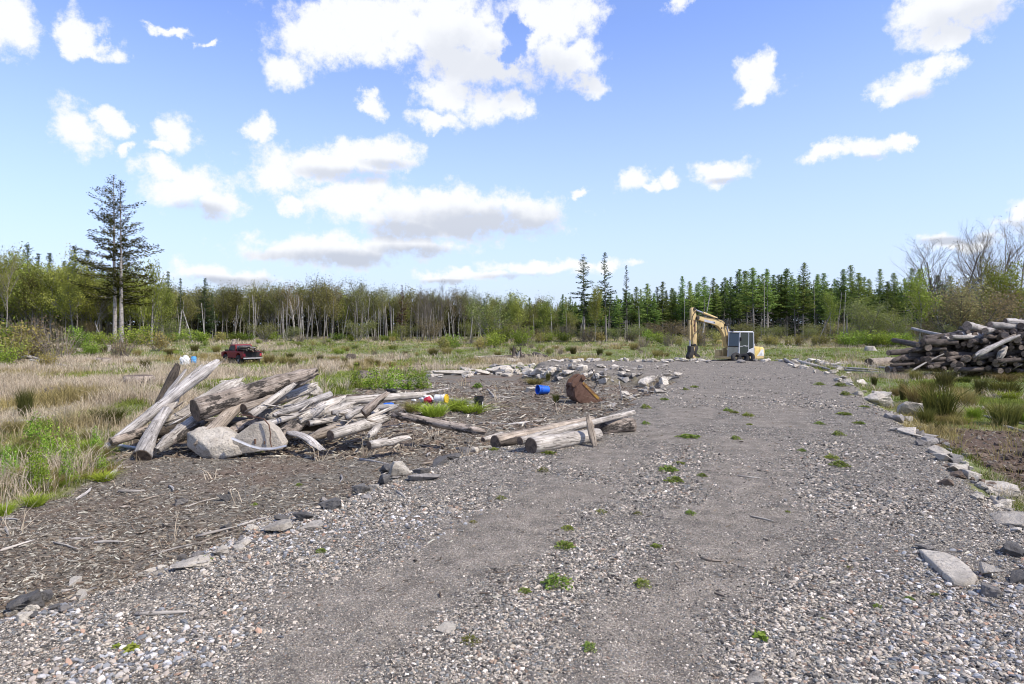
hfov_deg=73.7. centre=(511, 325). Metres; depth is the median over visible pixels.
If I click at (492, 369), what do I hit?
slab
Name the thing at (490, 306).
alder
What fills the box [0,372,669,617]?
dirt ground
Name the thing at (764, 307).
tree stem
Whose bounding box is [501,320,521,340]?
thicket bush
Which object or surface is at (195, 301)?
alder
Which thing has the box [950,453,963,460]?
concrete chunk
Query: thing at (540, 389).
pail
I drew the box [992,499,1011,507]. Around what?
concrete chunk
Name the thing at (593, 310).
conifer
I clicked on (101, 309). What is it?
broadleaf tree
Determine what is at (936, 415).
grass clump
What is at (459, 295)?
alder
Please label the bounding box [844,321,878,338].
thicket bush
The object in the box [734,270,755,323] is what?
conifer
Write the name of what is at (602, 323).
conifer
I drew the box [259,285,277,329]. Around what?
alder
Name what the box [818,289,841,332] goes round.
broadleaf tree
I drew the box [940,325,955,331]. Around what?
thicket bush
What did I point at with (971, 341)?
log
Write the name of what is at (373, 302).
alder
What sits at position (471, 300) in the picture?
alder
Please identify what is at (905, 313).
conifer
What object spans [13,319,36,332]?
thicket bush
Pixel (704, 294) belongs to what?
conifer
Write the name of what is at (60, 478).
grass clump
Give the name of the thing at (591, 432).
log
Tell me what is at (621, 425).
log
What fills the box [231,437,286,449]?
metal strip
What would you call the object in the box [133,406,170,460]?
log
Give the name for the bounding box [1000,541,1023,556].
rock
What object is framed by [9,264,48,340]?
alder
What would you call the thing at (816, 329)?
thicket bush
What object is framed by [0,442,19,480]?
weed patch
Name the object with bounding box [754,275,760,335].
conifer
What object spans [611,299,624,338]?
conifer
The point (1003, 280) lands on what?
broadleaf tree
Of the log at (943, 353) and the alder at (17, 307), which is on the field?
the alder at (17, 307)
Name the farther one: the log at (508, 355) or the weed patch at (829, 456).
the log at (508, 355)
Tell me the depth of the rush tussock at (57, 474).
10.79 m
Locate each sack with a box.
[419,395,433,401]
[423,396,431,402]
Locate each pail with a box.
[434,394,448,402]
[474,396,483,406]
[535,385,549,393]
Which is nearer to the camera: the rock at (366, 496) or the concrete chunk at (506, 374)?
the rock at (366, 496)
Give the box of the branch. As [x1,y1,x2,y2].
[913,354,942,370]
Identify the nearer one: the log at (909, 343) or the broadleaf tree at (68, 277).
the log at (909, 343)
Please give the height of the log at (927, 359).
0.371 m
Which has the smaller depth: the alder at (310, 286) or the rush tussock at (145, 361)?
the rush tussock at (145, 361)
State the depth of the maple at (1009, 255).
118.42 m
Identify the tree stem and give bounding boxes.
[150,301,152,341]
[177,311,181,341]
[183,311,192,341]
[283,306,283,338]
[298,298,301,336]
[684,295,684,337]
[701,291,710,336]
[764,289,764,326]
[767,278,767,325]
[813,280,815,337]
[846,315,847,334]
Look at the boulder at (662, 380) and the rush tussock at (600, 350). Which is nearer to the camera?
the boulder at (662, 380)
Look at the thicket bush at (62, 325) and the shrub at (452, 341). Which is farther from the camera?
the thicket bush at (62, 325)
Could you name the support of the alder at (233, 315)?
on the field
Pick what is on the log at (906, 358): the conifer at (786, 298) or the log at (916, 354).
the log at (916, 354)
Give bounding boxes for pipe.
[105,443,135,449]
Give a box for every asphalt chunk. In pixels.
[6,589,44,610]
[39,589,53,602]
[274,515,288,519]
[292,511,313,520]
[317,497,341,509]
[351,483,369,493]
[378,474,390,483]
[380,463,391,471]
[412,468,430,473]
[432,455,447,466]
[443,453,460,459]
[458,447,470,452]
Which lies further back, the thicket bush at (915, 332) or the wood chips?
the thicket bush at (915, 332)
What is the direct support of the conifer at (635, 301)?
on the field
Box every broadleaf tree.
[0,243,29,330]
[15,263,70,338]
[34,243,91,336]
[92,284,112,338]
[124,255,151,330]
[140,256,169,340]
[410,288,438,340]
[416,278,451,340]
[458,292,514,337]
[504,288,534,334]
[533,295,558,341]
[587,284,609,332]
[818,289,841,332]
[839,296,893,336]
[851,306,909,337]
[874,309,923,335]
[897,261,948,340]
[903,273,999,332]
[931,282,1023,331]
[976,283,1023,323]
[977,253,1006,320]
[982,253,1023,317]
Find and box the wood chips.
[0,375,1023,619]
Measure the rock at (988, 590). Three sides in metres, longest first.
0.155 x 0.150 x 0.092 m
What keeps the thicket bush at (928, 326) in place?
on the field
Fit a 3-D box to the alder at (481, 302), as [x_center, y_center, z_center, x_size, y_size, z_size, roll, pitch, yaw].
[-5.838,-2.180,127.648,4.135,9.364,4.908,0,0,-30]
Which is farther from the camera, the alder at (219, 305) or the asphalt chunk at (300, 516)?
the alder at (219, 305)
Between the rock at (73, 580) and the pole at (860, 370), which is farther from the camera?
the pole at (860, 370)
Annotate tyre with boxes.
[731,352,742,360]
[737,353,749,360]
[743,352,754,360]
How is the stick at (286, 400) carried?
on the log at (247, 405)
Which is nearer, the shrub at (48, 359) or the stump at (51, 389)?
the stump at (51, 389)
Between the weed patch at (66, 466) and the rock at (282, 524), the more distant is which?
the weed patch at (66, 466)
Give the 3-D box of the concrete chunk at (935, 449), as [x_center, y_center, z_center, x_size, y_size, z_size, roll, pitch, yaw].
[7.397,2.182,11.859,0.275,0.147,0.310,-3,20,-13]
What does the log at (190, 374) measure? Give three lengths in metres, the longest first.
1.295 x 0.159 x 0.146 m
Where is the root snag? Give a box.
[512,345,525,357]
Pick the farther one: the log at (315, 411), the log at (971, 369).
the log at (971, 369)
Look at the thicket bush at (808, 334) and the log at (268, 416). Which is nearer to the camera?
the log at (268, 416)
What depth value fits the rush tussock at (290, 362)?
50.07 m
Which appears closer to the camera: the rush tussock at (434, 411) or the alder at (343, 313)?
the rush tussock at (434, 411)
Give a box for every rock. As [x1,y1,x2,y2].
[4,610,18,614]
[15,611,32,622]
[23,604,39,611]
[29,610,38,618]
[49,603,60,609]
[58,604,73,611]
[69,576,81,585]
[74,589,85,595]
[79,591,86,601]
[143,567,157,574]
[151,570,163,575]
[170,555,210,568]
[175,498,187,506]
[177,554,188,560]
[190,551,202,556]
[212,545,228,555]
[216,494,231,501]
[220,522,231,530]
[233,543,244,550]
[234,538,251,545]
[244,524,257,530]
[260,521,270,525]
[263,519,291,530]
[297,520,322,529]
[361,494,371,499]
[369,484,378,490]
[388,461,411,476]
[407,473,440,480]
[437,620,455,633]
[470,446,478,451]
[526,387,534,391]
[654,389,666,392]
[736,359,745,362]
[746,671,763,683]
[800,365,808,368]
[852,391,862,395]
[904,416,912,420]
[915,543,933,549]
[916,430,924,435]
[921,436,938,445]
[937,479,953,485]
[948,458,959,463]
[950,470,966,478]
[975,452,988,457]
[979,561,1003,574]
[981,582,1002,597]
[985,480,1021,496]
[986,462,1001,468]
[990,511,1023,529]
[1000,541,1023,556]
[1003,466,1017,471]
[1009,569,1023,583]
[1015,447,1023,455]
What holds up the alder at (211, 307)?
on the field
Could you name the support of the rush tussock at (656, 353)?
on the field
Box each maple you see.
[891,222,1006,327]
[940,217,1023,325]
[951,206,1023,321]
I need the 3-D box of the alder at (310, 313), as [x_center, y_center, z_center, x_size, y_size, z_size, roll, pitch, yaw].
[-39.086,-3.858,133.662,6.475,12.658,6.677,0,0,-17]
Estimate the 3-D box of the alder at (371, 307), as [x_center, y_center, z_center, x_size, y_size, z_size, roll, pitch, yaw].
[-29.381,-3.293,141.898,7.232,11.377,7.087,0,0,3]
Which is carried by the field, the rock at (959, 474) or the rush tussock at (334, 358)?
the rush tussock at (334, 358)
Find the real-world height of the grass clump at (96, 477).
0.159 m
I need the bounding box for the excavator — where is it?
[685,307,763,360]
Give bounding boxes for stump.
[41,387,73,395]
[97,357,111,363]
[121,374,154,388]
[346,354,356,358]
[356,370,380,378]
[864,346,876,350]
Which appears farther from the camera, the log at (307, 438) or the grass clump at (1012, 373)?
the grass clump at (1012, 373)
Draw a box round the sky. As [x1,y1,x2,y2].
[0,0,1023,324]
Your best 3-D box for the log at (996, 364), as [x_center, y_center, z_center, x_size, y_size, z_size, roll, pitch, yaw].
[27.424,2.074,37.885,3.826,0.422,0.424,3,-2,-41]
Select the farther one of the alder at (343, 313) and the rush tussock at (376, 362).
the alder at (343, 313)
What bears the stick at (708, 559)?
on the gravel road
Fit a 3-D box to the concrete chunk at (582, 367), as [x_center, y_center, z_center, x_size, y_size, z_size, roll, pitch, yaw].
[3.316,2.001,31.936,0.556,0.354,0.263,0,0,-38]
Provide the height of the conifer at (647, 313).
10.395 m
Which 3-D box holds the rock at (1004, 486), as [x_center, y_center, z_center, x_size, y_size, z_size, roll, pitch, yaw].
[7.081,2.363,9.959,0.543,0.151,0.522,0,0,29]
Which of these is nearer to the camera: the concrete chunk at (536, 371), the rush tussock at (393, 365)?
the concrete chunk at (536, 371)
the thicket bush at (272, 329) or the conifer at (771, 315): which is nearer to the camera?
the thicket bush at (272, 329)
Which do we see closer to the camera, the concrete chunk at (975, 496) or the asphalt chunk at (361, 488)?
the concrete chunk at (975, 496)
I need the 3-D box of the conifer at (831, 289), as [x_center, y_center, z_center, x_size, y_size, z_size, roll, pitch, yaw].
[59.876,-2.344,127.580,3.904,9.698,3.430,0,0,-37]
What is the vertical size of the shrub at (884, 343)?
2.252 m
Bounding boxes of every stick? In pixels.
[0,518,18,519]
[0,539,34,551]
[53,541,78,548]
[66,536,98,539]
[75,487,91,499]
[94,540,125,542]
[105,464,121,478]
[118,489,145,492]
[118,505,130,507]
[132,610,193,615]
[139,493,166,501]
[149,543,197,556]
[162,525,197,526]
[164,414,189,423]
[169,413,189,424]
[185,497,218,507]
[196,526,235,536]
[196,529,242,544]
[237,516,268,526]
[278,396,298,403]
[359,458,388,463]
[396,490,406,498]
[425,388,450,393]
[481,422,537,424]
[508,420,545,424]
[522,416,543,418]
[700,557,721,561]
[737,475,758,477]
[750,516,773,521]
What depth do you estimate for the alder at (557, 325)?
135.69 m
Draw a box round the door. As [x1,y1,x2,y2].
[740,333,747,353]
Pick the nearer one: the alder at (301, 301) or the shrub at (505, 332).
the shrub at (505, 332)
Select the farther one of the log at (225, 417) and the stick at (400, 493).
the log at (225, 417)
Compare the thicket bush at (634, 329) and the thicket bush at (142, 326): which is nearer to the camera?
the thicket bush at (634, 329)
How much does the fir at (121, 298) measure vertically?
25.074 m
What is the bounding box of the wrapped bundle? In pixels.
[179,355,189,365]
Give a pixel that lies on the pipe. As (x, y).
(126, 446)
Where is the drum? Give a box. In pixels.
[191,356,196,362]
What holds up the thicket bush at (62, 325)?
on the field
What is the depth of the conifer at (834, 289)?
150.50 m
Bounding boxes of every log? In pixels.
[102,359,221,450]
[108,425,148,445]
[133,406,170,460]
[137,419,213,438]
[154,363,180,403]
[154,416,196,452]
[160,399,178,414]
[162,369,186,397]
[164,376,244,426]
[165,364,202,395]
[171,420,208,444]
[190,368,320,421]
[193,402,245,448]
[209,417,327,430]
[229,418,258,432]
[241,394,286,414]
[247,382,296,418]
[256,408,276,417]
[258,406,282,420]
[264,413,282,426]
[270,411,302,424]
[272,391,332,416]
[273,397,301,410]
[279,395,308,416]
[280,419,306,440]
[285,382,317,402]
[286,430,325,450]
[292,373,315,389]
[296,395,346,422]
[307,413,364,425]
[309,419,355,439]
[310,403,326,419]
[318,400,361,418]
[327,413,391,440]
[331,410,350,414]
[336,409,353,416]
[344,406,363,419]
[345,392,426,404]
[353,404,398,409]
[361,391,389,416]
[365,406,393,418]
[366,423,381,437]
[366,435,411,449]
[368,407,379,415]
[378,408,486,434]
[386,433,407,439]
[479,354,530,358]
[481,432,503,441]
[490,416,594,446]
[498,436,520,446]
[517,410,635,444]
[525,428,602,453]
[532,352,547,357]
[586,414,596,446]
[594,417,636,433]
[864,357,894,366]
[885,366,905,372]
[886,347,924,355]
[889,354,908,362]
[890,362,914,366]
[891,338,931,350]
[893,367,921,371]
[901,356,919,360]
[907,364,925,367]
[909,352,926,356]
[911,327,948,336]
[912,346,939,351]
[913,358,923,363]
[916,336,940,346]
[918,348,946,351]
[919,339,958,345]
[920,356,946,361]
[923,333,949,338]
[923,361,957,366]
[924,356,931,362]
[926,351,937,355]
[926,364,948,368]
[939,351,950,355]
[945,351,972,356]
[946,352,975,358]
[947,358,970,364]
[949,335,982,339]
[950,330,969,333]
[950,359,957,366]
[954,367,1022,371]
[956,361,966,367]
[958,332,994,334]
[958,344,966,350]
[962,321,986,331]
[964,355,971,361]
[967,342,979,346]
[968,339,1009,344]
[971,365,1003,373]
[972,351,1021,359]
[973,334,1019,357]
[976,337,990,343]
[976,359,991,364]
[982,327,999,333]
[983,334,997,339]
[985,365,993,370]
[987,321,1023,329]
[992,361,1007,366]
[994,357,1023,362]
[995,332,1008,338]
[996,345,1007,358]
[1002,318,1023,323]
[1004,365,1014,372]
[1007,348,1023,352]
[1008,344,1023,349]
[1013,318,1023,328]
[1013,362,1023,366]
[1014,336,1021,342]
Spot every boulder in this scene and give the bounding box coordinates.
[187,426,244,458]
[233,414,287,452]
[307,385,322,397]
[638,376,652,386]
[659,377,668,384]
[863,391,894,407]
[897,401,923,415]
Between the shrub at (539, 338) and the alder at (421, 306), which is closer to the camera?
the shrub at (539, 338)
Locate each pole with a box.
[783,358,793,364]
[799,362,829,369]
[833,366,876,369]
[844,369,880,371]
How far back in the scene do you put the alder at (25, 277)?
115.54 m
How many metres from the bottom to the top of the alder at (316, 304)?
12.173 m
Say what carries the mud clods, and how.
on the field
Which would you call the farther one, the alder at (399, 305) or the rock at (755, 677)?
the alder at (399, 305)
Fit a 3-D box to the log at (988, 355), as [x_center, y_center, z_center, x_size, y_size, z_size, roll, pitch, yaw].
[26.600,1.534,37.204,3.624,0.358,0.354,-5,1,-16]
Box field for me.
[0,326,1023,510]
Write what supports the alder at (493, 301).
on the field
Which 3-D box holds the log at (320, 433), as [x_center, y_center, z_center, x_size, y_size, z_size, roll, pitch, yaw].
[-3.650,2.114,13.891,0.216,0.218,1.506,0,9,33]
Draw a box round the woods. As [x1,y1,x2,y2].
[0,281,989,336]
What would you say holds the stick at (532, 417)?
on the dirt ground at (514, 377)
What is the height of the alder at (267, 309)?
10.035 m
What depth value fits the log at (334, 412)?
14.43 m
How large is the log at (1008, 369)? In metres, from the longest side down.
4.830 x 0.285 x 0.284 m
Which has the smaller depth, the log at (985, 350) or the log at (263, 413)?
the log at (263, 413)
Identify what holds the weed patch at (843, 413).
on the gravel road
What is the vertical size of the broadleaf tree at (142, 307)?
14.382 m
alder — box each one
[0,241,47,325]
[0,262,24,324]
[0,269,43,321]
[1,246,64,328]
[8,266,49,321]
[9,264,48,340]
[9,292,38,326]
[32,260,62,336]
[39,263,81,338]
[48,309,86,330]
[55,267,93,327]
[64,250,105,338]
[65,264,105,324]
[85,266,139,336]
[86,276,139,334]
[87,284,112,333]
[87,302,106,330]
[93,262,143,320]
[108,279,142,338]
[123,283,154,329]
[137,278,156,331]
[144,291,176,337]
[147,277,180,337]
[166,280,189,332]
[172,291,203,327]
[172,293,190,316]
[175,287,200,329]
[184,283,217,333]
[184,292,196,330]
[187,287,212,328]
[189,285,210,323]
[202,284,233,331]
[202,291,220,337]
[208,280,228,336]
[209,284,236,334]
[211,290,237,331]
[215,284,246,335]
[217,287,244,334]
[221,282,248,327]
[230,290,251,333]
[234,287,252,332]
[237,282,263,335]
[239,280,270,325]
[243,285,272,338]
[245,286,262,321]
[252,285,272,335]
[257,288,283,326]
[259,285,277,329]
[261,284,287,334]
[265,275,284,333]
[267,280,302,326]
[267,282,292,334]
[269,289,296,324]
[280,283,309,331]
[281,283,308,326]
[286,285,312,327]
[295,282,330,335]
[297,273,328,337]
[301,274,328,336]
[310,278,347,337]
[311,290,326,337]
[312,286,338,335]
[318,277,349,333]
[322,274,345,337]
[326,285,351,334]
[337,278,374,331]
[341,284,374,336]
[341,296,356,324]
[343,280,366,337]
[350,286,378,337]
[351,287,374,334]
[358,287,386,335]
[364,287,386,335]
[373,287,393,336]
[376,283,402,327]
[376,293,392,329]
[384,288,415,326]
[385,295,399,329]
[390,296,415,326]
[391,285,419,337]
[392,293,412,336]
[401,293,421,336]
[407,286,430,338]
[414,291,433,337]
[423,288,435,325]
[424,293,445,333]
[429,289,449,335]
[439,290,462,334]
[446,284,471,338]
[452,292,468,335]
[455,297,470,334]
[458,293,471,337]
[459,283,485,338]
[472,292,491,335]
[479,302,491,334]
[484,292,501,318]
[487,302,498,329]
[489,297,510,328]
[496,297,508,321]
[516,308,529,326]
[523,306,539,329]
[525,290,543,335]
[541,299,557,326]
[552,301,570,326]
[553,313,564,327]
[565,313,580,329]
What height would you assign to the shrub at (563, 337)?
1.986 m
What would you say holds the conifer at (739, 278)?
on the field
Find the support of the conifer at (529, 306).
on the field
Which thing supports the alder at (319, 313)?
on the field
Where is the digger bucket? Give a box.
[566,373,602,402]
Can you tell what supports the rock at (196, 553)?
on the gravel road
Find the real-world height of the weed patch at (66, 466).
0.568 m
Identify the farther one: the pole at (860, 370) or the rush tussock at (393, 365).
the rush tussock at (393, 365)
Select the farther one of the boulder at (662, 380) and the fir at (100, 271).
the fir at (100, 271)
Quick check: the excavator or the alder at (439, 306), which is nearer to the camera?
the excavator
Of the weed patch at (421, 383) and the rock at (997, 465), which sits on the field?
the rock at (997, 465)
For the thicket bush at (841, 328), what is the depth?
118.24 m
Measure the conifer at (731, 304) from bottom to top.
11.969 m
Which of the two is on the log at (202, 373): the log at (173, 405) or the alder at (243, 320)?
the log at (173, 405)
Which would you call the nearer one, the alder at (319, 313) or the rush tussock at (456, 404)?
the rush tussock at (456, 404)
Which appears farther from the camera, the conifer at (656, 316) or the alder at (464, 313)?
the alder at (464, 313)
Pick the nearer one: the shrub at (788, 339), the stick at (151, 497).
the stick at (151, 497)
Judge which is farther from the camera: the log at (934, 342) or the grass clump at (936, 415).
the log at (934, 342)
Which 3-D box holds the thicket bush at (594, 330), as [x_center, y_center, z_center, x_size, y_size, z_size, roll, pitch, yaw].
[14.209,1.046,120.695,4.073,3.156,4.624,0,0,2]
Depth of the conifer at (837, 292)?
133.31 m
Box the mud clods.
[935,428,1023,494]
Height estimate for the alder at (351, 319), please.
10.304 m
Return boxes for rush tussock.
[7,384,39,416]
[14,465,89,478]
[128,349,142,355]
[134,359,151,367]
[157,347,184,351]
[190,345,199,350]
[210,344,222,351]
[258,353,278,363]
[274,356,294,363]
[285,359,296,366]
[324,355,342,361]
[340,345,352,350]
[367,359,383,366]
[388,360,395,366]
[399,400,428,412]
[403,401,472,416]
[428,349,439,355]
[433,396,479,411]
[440,345,461,353]
[450,402,520,413]
[518,377,546,384]
[545,371,550,380]
[549,392,561,402]
[570,346,577,353]
[596,348,604,355]
[626,342,642,349]
[652,351,661,356]
[660,352,671,356]
[870,375,877,385]
[891,381,937,402]
[897,379,909,399]
[908,377,1006,417]
[910,403,943,424]
[927,367,960,390]
[941,387,1005,406]
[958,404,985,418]
[966,375,992,394]
[970,398,1023,425]
[972,376,1023,396]
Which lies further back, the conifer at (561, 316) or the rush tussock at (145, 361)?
the conifer at (561, 316)
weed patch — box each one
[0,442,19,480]
[6,460,18,486]
[20,438,46,485]
[22,409,48,449]
[27,444,51,491]
[38,415,63,457]
[40,432,58,469]
[54,423,79,467]
[58,448,78,482]
[66,433,88,470]
[89,425,103,449]
[94,450,109,471]
[123,641,141,652]
[315,548,326,553]
[349,361,365,387]
[362,364,383,388]
[383,361,407,389]
[403,361,422,389]
[416,362,431,388]
[460,633,479,646]
[472,382,482,387]
[518,587,531,593]
[540,572,573,589]
[541,451,556,453]
[554,540,575,549]
[561,525,573,530]
[581,641,596,652]
[633,577,651,588]
[651,543,662,547]
[658,465,679,471]
[663,476,683,482]
[674,433,699,438]
[742,412,754,416]
[752,629,768,641]
[824,453,839,459]
[828,460,850,467]
[831,430,846,435]
[833,382,848,385]
[835,412,851,414]
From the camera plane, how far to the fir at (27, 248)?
149.69 m
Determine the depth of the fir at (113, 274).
103.62 m
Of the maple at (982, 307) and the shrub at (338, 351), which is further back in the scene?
the maple at (982, 307)
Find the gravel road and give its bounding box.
[0,360,1023,683]
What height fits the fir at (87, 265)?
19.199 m
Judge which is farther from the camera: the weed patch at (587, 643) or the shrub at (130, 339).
the shrub at (130, 339)
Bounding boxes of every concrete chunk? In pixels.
[462,374,472,377]
[476,370,489,374]
[501,367,511,372]
[501,373,511,376]
[530,368,541,374]
[547,366,556,372]
[562,370,574,374]
[577,365,587,370]
[592,373,599,378]
[598,378,607,383]
[611,364,618,369]
[618,377,628,382]
[883,412,893,418]
[891,415,904,422]
[897,427,915,434]
[915,439,930,446]
[927,445,949,454]
[932,453,950,460]
[947,466,959,470]
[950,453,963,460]
[950,464,968,470]
[962,469,981,479]
[971,493,983,499]
[974,481,987,490]
[985,486,994,493]
[989,495,1014,501]
[992,488,1005,494]
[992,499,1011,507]
[995,503,1004,507]
[1010,527,1021,531]
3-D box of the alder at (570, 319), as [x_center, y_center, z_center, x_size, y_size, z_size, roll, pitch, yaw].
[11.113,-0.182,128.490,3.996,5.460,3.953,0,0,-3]
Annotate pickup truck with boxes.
[221,344,262,363]
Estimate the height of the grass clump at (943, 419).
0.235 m
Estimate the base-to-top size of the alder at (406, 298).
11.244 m
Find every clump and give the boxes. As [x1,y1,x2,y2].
[0,417,33,433]
[0,440,16,448]
[0,442,37,461]
[0,496,47,516]
[2,490,61,507]
[4,432,45,448]
[8,463,34,480]
[16,450,31,460]
[25,453,80,467]
[35,472,86,487]
[40,481,59,491]
[46,428,73,443]
[51,472,67,484]
[54,435,79,444]
[59,431,74,439]
[73,425,111,440]
[74,468,103,478]
[76,437,108,448]
[77,467,124,481]
[83,405,121,423]
[89,441,123,457]
[93,461,137,474]
[99,407,133,424]
[888,387,899,395]
[903,368,930,379]
[913,379,943,388]
[932,421,947,430]
[933,415,955,422]
[934,413,959,419]
[935,414,970,424]
[947,410,963,420]
[955,376,972,382]
[962,417,981,422]
[966,405,987,413]
[979,371,1023,381]
[987,390,1022,399]
[1001,372,1023,375]
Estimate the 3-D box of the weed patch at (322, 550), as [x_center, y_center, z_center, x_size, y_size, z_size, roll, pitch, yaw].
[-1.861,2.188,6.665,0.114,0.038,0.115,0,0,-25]
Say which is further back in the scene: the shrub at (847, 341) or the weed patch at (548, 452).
the shrub at (847, 341)
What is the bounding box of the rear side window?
[749,333,752,348]
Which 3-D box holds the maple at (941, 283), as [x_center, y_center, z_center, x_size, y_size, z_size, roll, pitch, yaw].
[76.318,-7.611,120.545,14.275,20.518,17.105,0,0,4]
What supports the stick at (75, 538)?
on the dirt ground at (514, 377)
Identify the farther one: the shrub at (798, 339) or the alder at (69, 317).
the alder at (69, 317)
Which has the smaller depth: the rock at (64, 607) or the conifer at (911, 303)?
the rock at (64, 607)
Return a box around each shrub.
[0,313,60,356]
[0,316,40,349]
[0,322,53,356]
[0,333,54,362]
[0,343,30,364]
[20,327,91,358]
[32,349,64,366]
[55,325,93,348]
[73,341,108,355]
[89,334,140,357]
[90,329,126,345]
[114,324,157,346]
[126,330,175,350]
[160,330,187,341]
[174,329,212,342]
[211,331,226,341]
[217,331,252,339]
[237,333,256,340]
[262,331,281,340]
[291,334,307,341]
[292,341,304,346]
[329,332,344,340]
[334,347,346,353]
[344,335,354,340]
[379,334,391,340]
[387,330,399,340]
[388,344,398,349]
[434,334,461,350]
[438,333,463,349]
[472,336,489,349]
[477,332,508,347]
[484,324,512,344]
[509,325,534,345]
[532,332,550,342]
[535,332,558,341]
[552,330,574,341]
[575,327,600,341]
[592,331,607,341]
[624,331,640,341]
[636,335,659,346]
[641,329,656,342]
[647,331,674,343]
[660,333,678,345]
[672,333,688,345]
[696,332,706,344]
[697,331,710,345]
[706,331,721,345]
[753,330,761,345]
[759,334,774,344]
[767,335,779,345]
[782,334,793,345]
[792,333,807,345]
[808,333,819,345]
[814,333,834,345]
[829,330,872,346]
[847,328,887,346]
[860,331,900,346]
[883,332,910,346]
[886,333,916,346]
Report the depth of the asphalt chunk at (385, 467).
11.55 m
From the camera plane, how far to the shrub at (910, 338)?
91.48 m
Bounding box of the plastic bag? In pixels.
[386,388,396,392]
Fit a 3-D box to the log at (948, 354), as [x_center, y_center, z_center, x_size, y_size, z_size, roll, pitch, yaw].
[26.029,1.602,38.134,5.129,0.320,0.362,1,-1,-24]
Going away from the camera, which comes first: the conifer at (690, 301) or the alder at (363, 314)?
the conifer at (690, 301)
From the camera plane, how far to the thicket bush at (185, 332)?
120.07 m
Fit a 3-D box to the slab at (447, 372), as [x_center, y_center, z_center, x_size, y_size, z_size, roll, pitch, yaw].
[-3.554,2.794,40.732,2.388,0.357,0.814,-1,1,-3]
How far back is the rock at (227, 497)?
9.78 m
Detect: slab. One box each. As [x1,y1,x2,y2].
[433,370,471,374]
[484,365,510,372]
[563,370,584,392]
[918,549,976,586]
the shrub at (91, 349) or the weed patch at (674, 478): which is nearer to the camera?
the weed patch at (674, 478)
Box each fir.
[11,243,38,322]
[33,253,43,318]
[41,253,60,326]
[60,246,84,327]
[69,174,164,342]
[70,180,155,341]
[82,251,95,328]
[92,260,110,335]
[163,271,176,333]
[173,278,187,331]
[195,278,213,333]
[207,293,217,338]
[395,285,407,338]
[480,300,486,333]
[504,292,515,339]
[568,257,597,340]
[595,252,616,341]
[618,265,633,341]
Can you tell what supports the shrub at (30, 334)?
on the field
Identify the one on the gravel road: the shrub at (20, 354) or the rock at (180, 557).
the rock at (180, 557)
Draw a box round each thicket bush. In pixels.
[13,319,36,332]
[32,322,59,335]
[46,318,71,336]
[68,318,94,334]
[85,321,118,336]
[126,325,156,337]
[146,317,186,338]
[177,328,193,338]
[243,319,280,340]
[283,325,300,340]
[337,319,380,340]
[390,323,418,340]
[416,318,445,340]
[457,321,484,338]
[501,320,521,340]
[519,327,543,338]
[537,324,560,336]
[559,324,577,338]
[570,327,590,341]
[582,325,601,339]
[603,327,625,340]
[622,324,646,339]
[640,327,655,337]
[642,319,682,337]
[679,326,706,338]
[687,323,708,335]
[705,328,729,339]
[729,324,752,332]
[732,323,761,335]
[750,324,789,338]
[763,325,793,339]
[799,322,825,337]
[802,327,818,340]
[820,321,844,338]
[838,326,855,337]
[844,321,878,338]
[904,320,936,338]
[914,320,945,334]
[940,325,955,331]
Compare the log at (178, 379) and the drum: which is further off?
the drum
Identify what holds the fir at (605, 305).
on the field
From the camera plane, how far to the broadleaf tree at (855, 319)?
96.76 m
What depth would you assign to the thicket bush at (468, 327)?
121.40 m
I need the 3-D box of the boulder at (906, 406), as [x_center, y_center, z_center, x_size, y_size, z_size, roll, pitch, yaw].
[11.388,2.404,19.392,0.834,0.437,0.610,7,-11,23]
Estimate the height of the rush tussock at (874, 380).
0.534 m
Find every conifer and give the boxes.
[523,298,532,335]
[535,305,541,333]
[555,294,568,329]
[565,297,576,330]
[575,296,587,331]
[577,311,582,329]
[585,307,593,335]
[589,289,599,331]
[597,297,607,333]
[607,294,616,337]
[611,295,621,335]
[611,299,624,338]
[619,292,632,338]
[627,287,641,323]
[627,292,637,328]
[635,300,649,333]
[636,283,655,329]
[648,293,664,338]
[650,287,660,331]
[651,282,671,332]
[663,290,672,331]
[664,288,677,336]
[668,291,681,335]
[674,276,690,337]
[685,281,697,318]
[688,282,710,324]
[695,277,713,332]
[705,278,721,331]
[705,285,715,335]
[710,289,726,335]
[718,277,729,322]
[721,277,739,332]
[723,280,732,328]
[727,269,745,328]
[728,272,749,329]
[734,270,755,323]
[736,271,758,324]
[737,268,767,331]
[747,271,762,327]
[754,274,773,334]
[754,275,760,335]
[759,269,781,336]
[759,272,776,322]
[765,274,781,336]
[770,268,805,338]
[770,277,792,336]
[774,274,784,334]
[778,271,790,331]
[785,279,803,336]
[788,275,793,335]
[789,262,816,336]
[792,275,805,329]
[801,293,819,328]
[809,274,822,336]
[811,273,836,335]
[828,288,842,338]
[831,279,841,331]
[832,280,847,336]
[833,269,851,336]
[836,275,853,330]
[845,265,863,332]
[845,273,876,337]
[855,277,871,309]
[865,279,880,322]
[870,269,889,323]
[877,281,897,326]
[884,273,908,324]
[896,279,909,324]
[899,285,910,328]
[905,268,916,333]
[906,268,927,335]
[924,279,933,329]
[929,276,943,332]
[935,285,951,332]
[946,276,954,331]
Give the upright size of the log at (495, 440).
0.278 m
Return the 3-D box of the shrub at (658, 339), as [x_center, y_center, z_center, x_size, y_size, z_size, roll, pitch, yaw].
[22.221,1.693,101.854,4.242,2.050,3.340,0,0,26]

